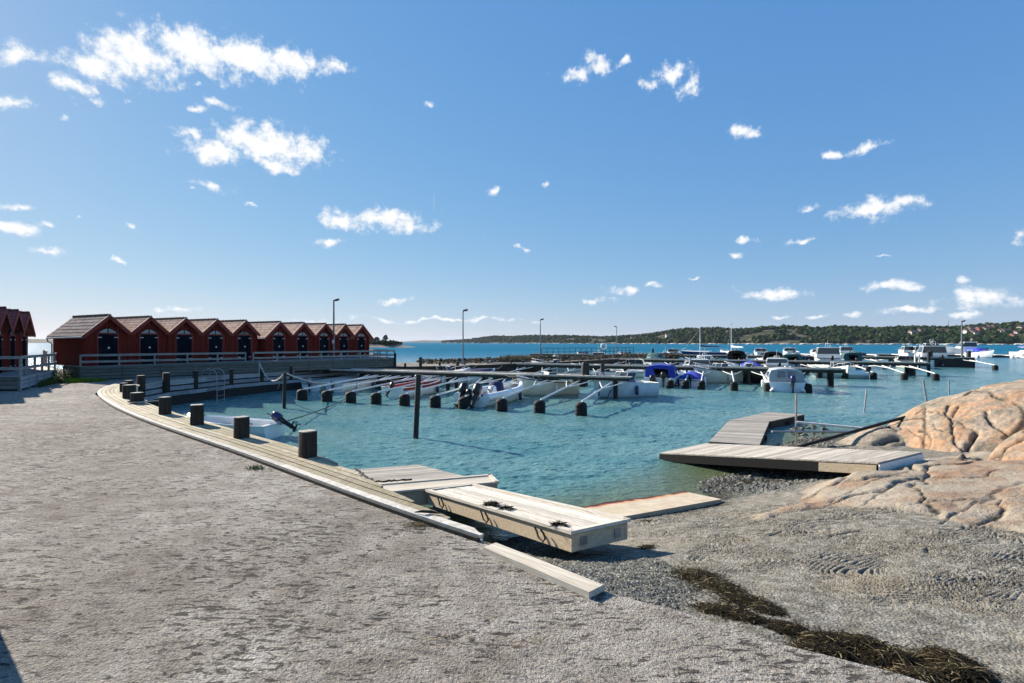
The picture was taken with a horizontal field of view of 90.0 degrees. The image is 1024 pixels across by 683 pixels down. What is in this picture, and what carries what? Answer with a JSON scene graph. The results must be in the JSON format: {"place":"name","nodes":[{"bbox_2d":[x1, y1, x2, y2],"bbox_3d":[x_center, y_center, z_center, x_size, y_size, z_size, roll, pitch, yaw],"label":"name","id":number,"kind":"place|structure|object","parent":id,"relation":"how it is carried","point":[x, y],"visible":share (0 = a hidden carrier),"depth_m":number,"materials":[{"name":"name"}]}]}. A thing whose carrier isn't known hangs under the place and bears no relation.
{"place":"outdoors","nodes":[
{"label":"outdoors","id":0,"kind":"place"},
{"bbox_2d":[57,377,107,382],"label":"grass","id":1,"kind":"structure","parent":0,"point":[78,380],"depth_m":25.61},
{"bbox_2d":[95,356,678,406],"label":"quay ground","id":2,"kind":"structure","parent":0,"point":[187,398],"depth_m":31.70,"materials":[{"name":"concrete"}]},
{"bbox_2d":[0,366,55,390],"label":"timber platform","id":3,"kind":"structure","parent":2,"relation":"on","point":[9,380],"depth_m":20.88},
{"bbox_2d":[0,306,12,372],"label":"boat hut","id":4,"kind":"object","parent":3,"relation":"on","point":[5,322],"visible":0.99,"depth_m":23.40,"materials":[{"name":"wood"}]},
{"bbox_2d":[4,308,24,371],"bbox_3d":[-25.903,-0.111,23.767,4.443,3.062,2.306,0,0,-33],"label":"boat hut","id":5,"kind":"object","parent":3,"relation":"on","point":[10,336],"visible":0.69,"depth_m":24.71,"materials":[{"name":"wood"}]},
{"bbox_2d":[16,311,35,366],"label":"boat hut","id":6,"kind":"object","parent":3,"relation":"on","point":[22,343],"visible":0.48,"depth_m":26.61,"materials":[{"name":"wood"}]},
{"bbox_2d":[0,353,55,376],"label":"timber railing","id":7,"kind":"object","parent":3,"relation":"on","point":[26,367],"visible":0.91,"depth_m":22.11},
{"bbox_2d":[20,370,57,390],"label":"timber platform","id":8,"kind":"structure","parent":2,"relation":"on","point":[28,381],"depth_m":22.66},
{"bbox_2d":[63,356,391,377],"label":"timber platform","id":9,"kind":"structure","parent":2,"relation":"on","point":[74,368],"depth_m":31.69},
{"bbox_2d":[46,314,131,365],"bbox_3d":[-23.845,-0.141,28.841,4.442,2.842,2.365,0,0,29],"label":"boat hut","id":10,"kind":"object","parent":9,"relation":"on","point":[74,337],"visible":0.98,"depth_m":28.05,"materials":[{"name":"wood"}]},
{"bbox_2d":[114,315,169,363],"bbox_3d":[-22.800,-0.141,30.700,4.443,2.842,2.140,0,0,29],"label":"boat hut","id":11,"kind":"object","parent":9,"relation":"on","point":[148,335],"visible":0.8,"depth_m":29.75,"materials":[{"name":"wood"}]},
{"bbox_2d":[79,352,245,366],"bbox_3d":[-19.710,0.960,29.631,0.105,0.660,8.196,0,0,42],"label":"timber railing","id":12,"kind":"object","parent":9,"relation":"on","point":[119,360],"visible":1,"depth_m":29.04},
{"bbox_2d":[154,317,203,362],"bbox_3d":[-21.844,-0.141,32.400,4.443,2.842,2.140,0,0,29],"label":"boat hut","id":13,"kind":"object","parent":9,"relation":"on","point":[183,336],"visible":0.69,"depth_m":31.45,"materials":[{"name":"wood"}]},
{"bbox_2d":[189,318,233,361],"bbox_3d":[-20.895,-0.141,34.086,4.442,2.842,2.140,0,0,29],"label":"boat hut","id":14,"kind":"object","parent":9,"relation":"on","point":[215,337],"visible":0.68,"depth_m":33.13,"materials":[{"name":"wood"}]},
{"bbox_2d":[220,319,260,360],"bbox_3d":[-19.930,-0.141,35.803,4.442,2.842,2.140,0,0,29],"label":"boat hut","id":15,"kind":"object","parent":9,"relation":"on","point":[244,337],"visible":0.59,"depth_m":34.86,"materials":[{"name":"wood"}]},
{"bbox_2d":[249,321,292,359],"bbox_3d":[-18.632,-0.141,37.865,4.443,2.842,2.340,0,0,29],"label":"boat hut","id":16,"kind":"object","parent":9,"relation":"on","point":[274,336],"visible":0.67,"depth_m":36.91,"materials":[{"name":"wood"}]},
{"bbox_2d":[283,322,315,358],"bbox_3d":[-17.587,-0.141,39.722,4.442,2.842,2.115,0,0,29],"label":"boat hut","id":17,"kind":"object","parent":9,"relation":"on","point":[301,339],"visible":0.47,"depth_m":38.76,"materials":[{"name":"wood"}]},
{"bbox_2d":[306,322,335,357],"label":"boat hut","id":18,"kind":"object","parent":9,"relation":"on","point":[322,338],"visible":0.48,"depth_m":40.50,"materials":[{"name":"wood"}]},
{"bbox_2d":[252,349,394,361],"bbox_3d":[-12.550,0.960,38.725,4.819,0.660,13.409,0,0,16],"label":"timber railing","id":19,"kind":"object","parent":9,"relation":"on","point":[377,354],"visible":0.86,"depth_m":36.45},
{"bbox_2d":[328,323,354,357],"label":"boat hut","id":20,"kind":"object","parent":9,"relation":"on","point":[344,334],"visible":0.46,"depth_m":42.24,"materials":[{"name":"wood"}]},
{"bbox_2d":[346,324,373,356],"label":"boat hut","id":21,"kind":"object","parent":9,"relation":"on","point":[362,337],"visible":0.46,"depth_m":43.97,"materials":[{"name":"wood"}]},
{"bbox_2d":[80,358,393,379],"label":"timber platform","id":22,"kind":"structure","parent":2,"relation":"on","point":[125,372],"depth_m":31.72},
{"bbox_2d":[144,371,355,400],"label":"quay wall","id":23,"kind":"structure","parent":2,"relation":"on","point":[177,382],"depth_m":29.78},
{"bbox_2d":[137,375,145,395],"bbox_3d":[-17.119,2.005,23.635,0.285,0.951,0.285,0,0,34],"label":"timber bollard","id":24,"kind":"object","parent":23,"relation":"on","point":[141,382],"visible":0.83,"depth_m":23.53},
{"bbox_2d":[162,373,169,391],"bbox_3d":[-17.255,2.002,25.563,0.292,0.955,0.292,0,0,42],"label":"timber bollard","id":25,"kind":"object","parent":23,"relation":"on","point":[166,382],"visible":1,"depth_m":25.44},
{"bbox_2d":[97,383,482,541],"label":"plank deck","id":26,"kind":"structure","parent":2,"relation":"on","point":[326,473],"depth_m":8.30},
{"bbox_2d":[122,384,135,398],"bbox_3d":[-13.258,1.958,17.737,0.328,0.964,0.328,0,0,-2],"label":"timber bollard","id":27,"kind":"object","parent":26,"relation":"on","point":[128,389],"visible":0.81,"depth_m":17.59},
{"bbox_2d":[130,392,143,403],"bbox_3d":[-11.894,2.017,16.251,0.311,0.845,0.311,0,0,20],"label":"timber bollard","id":28,"kind":"object","parent":26,"relation":"attached to","point":[136,396],"visible":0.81,"depth_m":16.14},
{"bbox_2d":[159,396,171,414],"bbox_3d":[-9.347,1.956,13.796,0.246,0.967,0.246,0,0,17],"label":"timber bollard","id":29,"kind":"object","parent":26,"relation":"on","point":[165,405],"visible":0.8,"depth_m":13.70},
{"bbox_2d":[190,404,203,424],"bbox_3d":[-7.428,1.955,12.078,0.277,0.970,0.277,0,0,-26],"label":"timber bollard","id":30,"kind":"object","parent":26,"relation":"on","point":[196,414],"visible":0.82,"depth_m":11.96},
{"bbox_2d":[233,416,249,438],"bbox_3d":[-5.483,1.974,10.381,0.251,0.932,0.252,0,0,34],"label":"timber bollard","id":31,"kind":"object","parent":26,"relation":"on","point":[241,427],"visible":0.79,"depth_m":10.29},
{"bbox_2d":[298,429,316,458],"bbox_3d":[-3.457,1.968,8.670,0.254,0.944,0.254,0,0,39],"label":"timber bollard","id":32,"kind":"object","parent":26,"relation":"on","point":[307,443],"visible":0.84,"depth_m":8.57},
{"bbox_2d":[332,298,338,357],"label":"street lamp","id":33,"kind":"object","parent":2,"relation":"on","point":[333,334],"visible":0.91,"depth_m":40.45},
{"bbox_2d":[358,356,676,381],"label":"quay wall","id":34,"kind":"structure","parent":2,"relation":"on","point":[504,367],"depth_m":45.67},
{"bbox_2d":[501,353,540,361],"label":"dry grass","id":35,"kind":"structure","parent":2,"relation":"on","point":[514,358],"depth_m":52.00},
{"bbox_2d":[416,352,687,363],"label":"rubble mound","id":36,"kind":"object","parent":2,"relation":"on","point":[542,358],"visible":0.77,"depth_m":56.24,"materials":[{"name":"stone"}]},
{"bbox_2d":[369,343,411,347],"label":"skerry","id":37,"kind":"structure","parent":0,"point":[385,346],"depth_m":306.46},
{"bbox_2d":[369,338,402,344],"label":"bushes","id":38,"kind":"object","parent":37,"relation":"on","point":[384,342],"visible":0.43,"depth_m":310.90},
{"bbox_2d":[397,520,472,645],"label":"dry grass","id":39,"kind":"structure","parent":0,"point":[417,525],"depth_m":5.39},
{"bbox_2d":[0,364,925,682],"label":"asphalt","id":40,"kind":"structure","parent":0,"point":[132,550],"depth_m":4.06,"materials":[{"name":"asphalt"}]},
{"bbox_2d":[483,543,603,598],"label":"loose beam","id":41,"kind":"structure","parent":40,"relation":"on","point":[576,583],"depth_m":4.37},
{"bbox_2d":[0,0,1023,341],"label":"sky","id":42,"kind":"structure","parent":0,"point":[583,167],"materials":[{"name":"blue"}]},
{"bbox_2d":[28,342,1023,540],"bbox_3d":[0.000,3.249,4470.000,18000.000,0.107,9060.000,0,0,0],"label":"water","id":43,"kind":"structure","parent":0,"point":[602,451],"depth_m":21.22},
{"bbox_2d":[187,411,300,438],"bbox_3d":[-9.328,2.912,17.655,4.242,1.077,1.455,0,0,10],"label":"rowing boat","id":44,"kind":"object","parent":43,"relation":"on","point":[276,425],"visible":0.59,"depth_m":17.53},
{"bbox_2d":[301,373,359,391],"bbox_3d":[-12.213,2.800,36.313,2.127,1.314,6.312,0,0,22],"label":"covered boat","id":45,"kind":"object","parent":43,"relation":"on","point":[307,384],"visible":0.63,"depth_m":34.01,"materials":[{"name":"plastic"}]},
{"bbox_2d":[326,375,376,392],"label":"open boat","id":46,"kind":"object","parent":43,"relation":"on","point":[346,389],"visible":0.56,"depth_m":33.82,"materials":[{"name":"plastic"}]},
{"bbox_2d":[353,465,461,482],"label":"floating jetty","id":47,"kind":"object","parent":43,"relation":"on","point":[417,472],"visible":0.41,"depth_m":11.62,"materials":[{"name":"beige wood"}]},
{"bbox_2d":[381,376,441,397],"bbox_3d":[-5.751,2.760,32.277,2.177,1.380,6.832,0,0,27],"label":"open boat","id":48,"kind":"object","parent":43,"relation":"on","point":[395,393],"visible":0.82,"depth_m":30.58,"materials":[{"name":"plastic"}]},
{"bbox_2d":[413,374,420,437],"bbox_3d":[-3.246,2.570,17.508,0.274,2.960,0.188,0,0,0],"label":"mooring pile","id":49,"kind":"object","parent":43,"relation":"in","point":[417,407],"visible":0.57,"depth_m":17.43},
{"bbox_2d":[379,474,498,504],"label":"floating jetty","id":50,"kind":"object","parent":43,"relation":"on","point":[413,490],"visible":0.45,"depth_m":10.06,"materials":[{"name":"beige wood"}]},
{"bbox_2d":[414,365,476,384],"bbox_3d":[-4.877,2.623,39.812,6.196,1.655,2.228,0,0,-41],"label":"motor boat","id":51,"kind":"object","parent":43,"relation":"on","point":[445,368],"visible":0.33,"depth_m":39.58,"materials":[{"name":"plastic"}]},
{"bbox_2d":[451,366,501,384],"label":"covered boat","id":52,"kind":"object","parent":43,"relation":"on","point":[471,381],"visible":0.21,"depth_m":40.02,"materials":[{"name":"fabric"}]},
{"bbox_2d":[325,368,632,398],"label":"pier","id":53,"kind":"structure","parent":43,"relation":"in","point":[616,378],"depth_m":32.95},
{"bbox_2d":[296,374,386,399],"bbox_3d":[-10.579,2.917,31.962,1.498,1.367,7.170,0,0,22],"label":"mooring boom","id":54,"kind":"object","parent":53,"relation":"attached to","point":[302,394],"visible":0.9,"depth_m":29.66,"materials":[{"name":"metal"}]},
{"bbox_2d":[321,375,407,401],"bbox_3d":[-8.925,2.917,31.280,1.498,1.367,7.170,0,0,22],"label":"mooring boom","id":55,"kind":"object","parent":53,"relation":"attached to","point":[326,396],"visible":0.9,"depth_m":28.77,"materials":[{"name":"metal"}]},
{"bbox_2d":[345,376,429,402],"bbox_3d":[-7.425,2.917,30.663,1.498,1.367,7.170,0,0,22],"label":"mooring boom","id":56,"kind":"object","parent":53,"relation":"attached to","point":[350,396],"visible":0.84,"depth_m":27.59,"materials":[{"name":"metal"}]},
{"bbox_2d":[370,376,451,404],"bbox_3d":[-5.896,2.917,30.033,1.498,1.367,7.170,0,0,22],"label":"mooring boom","id":57,"kind":"object","parent":53,"relation":"attached to","point":[375,398],"visible":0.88,"depth_m":27.04,"materials":[{"name":"metal"}]},
{"bbox_2d":[399,377,476,405],"bbox_3d":[-4.254,2.917,29.357,1.498,1.367,7.170,0,0,22],"label":"mooring boom","id":58,"kind":"object","parent":53,"relation":"attached to","point":[404,399],"visible":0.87,"depth_m":26.28,"materials":[{"name":"metal"}]},
{"bbox_2d":[429,378,502,407],"bbox_3d":[-2.573,2.917,28.664,1.498,1.367,7.170,0,0,22],"label":"mooring boom","id":59,"kind":"object","parent":53,"relation":"attached to","point":[435,401],"visible":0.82,"depth_m":25.50,"materials":[{"name":"metal"}]},
{"bbox_2d":[450,381,524,408],"bbox_3d":[-0.781,2.826,28.122,2.330,1.600,7.611,0,0,28],"label":"inflatable boat","id":60,"kind":"object","parent":43,"relation":"on","point":[493,393],"visible":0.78,"depth_m":26.05,"materials":[{"name":"plastic"}]},
{"bbox_2d":[458,378,524,408],"bbox_3d":[-1.076,2.917,28.047,1.498,1.367,7.170,0,0,22],"label":"mooring boom","id":61,"kind":"object","parent":43,"relation":"in","point":[463,402],"visible":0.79,"depth_m":24.85,"materials":[{"name":"metal"}]},
{"bbox_2d":[496,379,559,411],"bbox_3d":[0.781,2.917,27.282,1.498,1.367,7.170,0,0,22],"label":"mooring boom","id":62,"kind":"object","parent":43,"relation":"in","point":[501,404],"visible":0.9,"depth_m":24.11,"materials":[{"name":"metal"}]},
{"bbox_2d":[503,371,580,395],"bbox_3d":[1.780,2.604,31.555,5.496,1.692,2.126,0,0,-22],"label":"motor boat","id":63,"kind":"object","parent":43,"relation":"on","point":[545,389],"visible":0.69,"depth_m":30.93,"materials":[{"name":"plastic"}]},
{"bbox_2d":[519,358,581,372],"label":"motor boat","id":64,"kind":"object","parent":43,"relation":"on","point":[560,370],"visible":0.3,"depth_m":50.01,"materials":[{"name":"plastic"}]},
{"bbox_2d":[533,380,590,412],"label":"mooring boom","id":65,"kind":"object","parent":43,"relation":"in","point":[539,406],"visible":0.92,"depth_m":23.37,"materials":[{"name":"metal"}]},
{"bbox_2d":[575,381,624,415],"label":"mooring boom","id":66,"kind":"object","parent":43,"relation":"in","point":[581,408],"visible":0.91,"depth_m":22.61,"materials":[{"name":"metal"}]},
{"bbox_2d":[581,371,659,398],"bbox_3d":[6.308,2.568,30.529,5.696,1.765,2.330,0,0,-22],"label":"motor boat","id":67,"kind":"object","parent":43,"relation":"on","point":[631,387],"visible":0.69,"depth_m":29.91,"materials":[{"name":"plastic"}]},
{"bbox_2d":[645,353,664,364],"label":"canopy boat","id":68,"kind":"object","parent":43,"relation":"on","point":[655,356],"visible":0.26,"depth_m":62.96,"materials":[{"name":"teal"}]},
{"bbox_2d":[644,364,680,387],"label":"canopy boat","id":69,"kind":"object","parent":43,"relation":"on","point":[667,371],"visible":0.77,"depth_m":37.60,"materials":[{"name":"fabric"}]},
{"bbox_2d":[486,362,845,385],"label":"pier","id":70,"kind":"structure","parent":43,"relation":"in","point":[830,372],"depth_m":41.29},
{"bbox_2d":[677,371,705,386],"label":"covered boat","id":71,"kind":"object","parent":43,"relation":"on","point":[693,378],"visible":0.81,"depth_m":37.62,"materials":[{"name":"fabric"}]},
{"bbox_2d":[686,356,710,371],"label":"cabin cruiser","id":72,"kind":"object","parent":43,"relation":"on","point":[702,361],"visible":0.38,"depth_m":48.03,"materials":[{"name":"plastic"}]},
{"bbox_2d":[681,328,725,357],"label":"sailing boat","id":73,"kind":"object","parent":43,"relation":"on","point":[692,352],"visible":0.74,"depth_m":106.33,"materials":[{"name":"plastic"}]},
{"bbox_2d":[685,362,742,382],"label":"motor boat","id":74,"kind":"object","parent":43,"relation":"on","point":[716,376],"visible":0.67,"depth_m":40.62,"materials":[{"name":"plastic"}]},
{"bbox_2d":[724,350,745,365],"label":"canopy boat","id":75,"kind":"object","parent":43,"relation":"on","point":[736,355],"visible":0.44,"depth_m":62.50,"materials":[{"name":"plastic"}]},
{"bbox_2d":[709,421,769,444],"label":"floating jetty","id":76,"kind":"object","parent":43,"relation":"on","point":[744,432],"visible":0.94,"depth_m":16.77,"materials":[{"name":"grey wood"}]},
{"bbox_2d":[709,361,772,382],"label":"motor boat","id":77,"kind":"object","parent":43,"relation":"on","point":[756,378],"visible":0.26,"depth_m":40.76,"materials":[{"name":"plastic"}]},
{"bbox_2d":[530,353,974,367],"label":"pier","id":78,"kind":"structure","parent":43,"relation":"in","point":[955,362],"depth_m":67.00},
{"bbox_2d":[581,358,930,375],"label":"pier","id":79,"kind":"structure","parent":43,"relation":"in","point":[909,371],"depth_m":52.43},
{"bbox_2d":[727,412,803,428],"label":"floating jetty","id":80,"kind":"object","parent":43,"relation":"on","point":[774,419],"visible":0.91,"depth_m":20.20,"materials":[{"name":"grey wood"}]},
{"bbox_2d":[763,355,789,366],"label":"cabin cruiser","id":81,"kind":"object","parent":43,"relation":"on","point":[775,362],"visible":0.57,"depth_m":52.13,"materials":[{"name":"plastic"}]},
{"bbox_2d":[761,367,805,392],"bbox_3d":[18.923,2.652,36.106,2.584,1.917,7.438,0,0,21],"label":"canopy boat","id":82,"kind":"object","parent":43,"relation":"on","point":[784,379],"visible":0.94,"depth_m":33.32,"materials":[{"name":"plastic"}]},
{"bbox_2d":[659,443,923,472],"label":"floating jetty","id":83,"kind":"object","parent":43,"relation":"on","point":[819,459],"visible":0.97,"depth_m":11.89,"materials":[{"name":"grey wood"}]},
{"bbox_2d":[783,354,802,366],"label":"canopy boat","id":84,"kind":"object","parent":43,"relation":"on","point":[793,357],"visible":0.35,"depth_m":62.19,"materials":[{"name":"plastic"}]},
{"bbox_2d":[786,422,828,439],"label":"wave stones","id":85,"kind":"object","parent":43,"relation":"in","point":[802,437],"visible":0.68,"depth_m":18.72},
{"bbox_2d":[637,353,1009,356],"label":"pontoon","id":86,"kind":"object","parent":43,"relation":"on","point":[954,355],"visible":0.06,"depth_m":111.74,"materials":[{"name":"concrete"}]},
{"bbox_2d":[813,343,844,360],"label":"cabin cruiser","id":87,"kind":"object","parent":43,"relation":"on","point":[825,353],"visible":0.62,"depth_m":63.85,"materials":[{"name":"plastic"}]},
{"bbox_2d":[815,348,839,353],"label":"cabin window","id":88,"kind":"structure","parent":87,"relation":"in","point":[819,350],"depth_m":63.89,"materials":[{"name":"grey"}]},
{"bbox_2d":[812,369,869,378],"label":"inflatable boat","id":89,"kind":"object","parent":43,"relation":"on","point":[859,375],"visible":0.39,"depth_m":45.65,"materials":[{"name":"plastic"}]},
{"bbox_2d":[830,362,858,376],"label":"motor boat","id":90,"kind":"object","parent":43,"relation":"on","point":[848,367],"visible":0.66,"depth_m":46.45,"materials":[{"name":"plastic"}]},
{"bbox_2d":[840,352,861,367],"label":"canopy boat","id":91,"kind":"object","parent":43,"relation":"on","point":[850,356],"visible":0.54,"depth_m":65.58,"materials":[{"name":"teal"}]},
{"bbox_2d":[898,344,917,355],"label":"cabin cruiser","id":92,"kind":"object","parent":43,"relation":"on","point":[904,350],"visible":0.54,"depth_m":102.08,"materials":[{"name":"plastic"}]},
{"bbox_2d":[894,355,925,368],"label":"motor boat","id":93,"kind":"object","parent":43,"relation":"on","point":[902,358],"visible":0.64,"depth_m":65.27,"materials":[{"name":"grey"}]},
{"bbox_2d":[915,341,947,366],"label":"cabin cruiser","id":94,"kind":"object","parent":43,"relation":"on","point":[940,352],"visible":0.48,"depth_m":68.71,"materials":[{"name":"plastic"}]},
{"bbox_2d":[917,346,946,352],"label":"cabin window","id":95,"kind":"structure","parent":94,"relation":"in","point":[922,349],"depth_m":68.85,"materials":[{"name":"grey"}]},
{"bbox_2d":[945,341,989,353],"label":"cabin cruiser","id":96,"kind":"object","parent":43,"relation":"on","point":[956,349],"visible":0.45,"depth_m":113.53,"materials":[{"name":"plastic"}]},
{"bbox_2d":[964,348,994,357],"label":"canopy boat","id":97,"kind":"object","parent":43,"relation":"on","point":[984,353],"visible":0.73,"depth_m":106.65,"materials":[{"name":"grey"}]},
{"bbox_2d":[506,544,699,613],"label":"gravel","id":98,"kind":"structure","parent":0,"point":[665,564],"depth_m":5.13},
{"bbox_2d":[443,329,1015,344],"bbox_3d":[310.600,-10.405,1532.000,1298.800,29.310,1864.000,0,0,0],"label":"hills","id":99,"kind":"structure","parent":0,"point":[797,339],"depth_m":831.48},
{"bbox_2d":[441,321,1023,343],"bbox_3d":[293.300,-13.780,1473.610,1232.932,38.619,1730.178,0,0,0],"label":"forest","id":100,"kind":"object","parent":99,"relation":"on","point":[834,333],"visible":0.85,"depth_m":801.00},
{"bbox_2d":[558,343,1023,344],"bbox_3d":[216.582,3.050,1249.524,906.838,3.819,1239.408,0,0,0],"label":"shore rocks","id":101,"kind":"object","parent":99,"relation":"on","point":[803,343],"visible":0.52,"depth_m":741.03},
{"bbox_2d":[483,436,1023,682],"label":"shore ground","id":102,"kind":"structure","parent":0,"point":[930,547],"depth_m":6.02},
{"bbox_2d":[425,483,630,551],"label":"floating jetty","id":103,"kind":"object","parent":102,"relation":"on","point":[530,517],"visible":0.98,"depth_m":7.36,"materials":[{"name":"beige wood"}]},
{"bbox_2d":[582,491,720,518],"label":"ramp slab","id":104,"kind":"structure","parent":102,"relation":"on","point":[654,505],"depth_m":10.01,"materials":[{"name":"wood"}]},
{"bbox_2d":[654,563,802,630],"bbox_3d":[1.895,2.313,4.716,1.182,0.428,2.019,0,0,0],"label":"seaweed wrack","id":105,"kind":"object","parent":102,"relation":"on","point":[707,580],"visible":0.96,"depth_m":4.36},
{"bbox_2d":[693,435,849,493],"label":"pebble beach","id":106,"kind":"structure","parent":102,"relation":"on","point":[738,486],"depth_m":11.83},
{"bbox_2d":[771,430,856,432],"bbox_3d":[10.257,3.035,17.342,3.288,0.200,0.070,0,0,-11],"label":"steel pipe","id":107,"kind":"object","parent":102,"relation":"on","point":[781,431],"visible":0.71,"depth_m":17.25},
{"bbox_2d":[797,421,861,428],"bbox_3d":[11.437,2.970,18.226,2.284,0.190,0.090,0,0,24],"label":"steel pipe","id":108,"kind":"object","parent":102,"relation":"on","point":[830,425],"visible":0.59,"depth_m":18.25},
{"bbox_2d":[762,607,932,670],"bbox_3d":[2.359,2.160,3.599,1.380,0.237,0.883,0,0,15],"label":"seaweed wrack","id":109,"kind":"object","parent":102,"relation":"on","point":[864,649],"visible":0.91,"depth_m":3.52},
{"bbox_2d":[794,416,904,446],"bbox_3d":[10.136,2.675,15.256,4.459,0.948,0.100,0,0,-13],"label":"steel pipe","id":110,"kind":"object","parent":102,"relation":"on","point":[851,432],"visible":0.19,"depth_m":15.20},
{"bbox_2d":[836,426,904,446],"bbox_3d":[11.198,3.272,15.338,4.331,1.532,2.820,0,0,-20],"label":"granite outcrop","id":111,"kind":"object","parent":102,"relation":"on","point":[885,436],"visible":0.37,"depth_m":14.90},
{"bbox_2d":[877,640,1020,682],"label":"seaweed wrack","id":112,"kind":"object","parent":102,"relation":"on","point":[951,666],"visible":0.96,"depth_m":3.25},
{"bbox_2d":[888,379,1023,452],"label":"granite outcrop","id":113,"kind":"object","parent":102,"relation":"on","point":[990,417],"visible":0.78,"depth_m":13.84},
{"bbox_2d":[988,430,1023,460],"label":"granite outcrop","id":114,"kind":"object","parent":102,"relation":"on","point":[1011,447],"visible":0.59,"depth_m":11.11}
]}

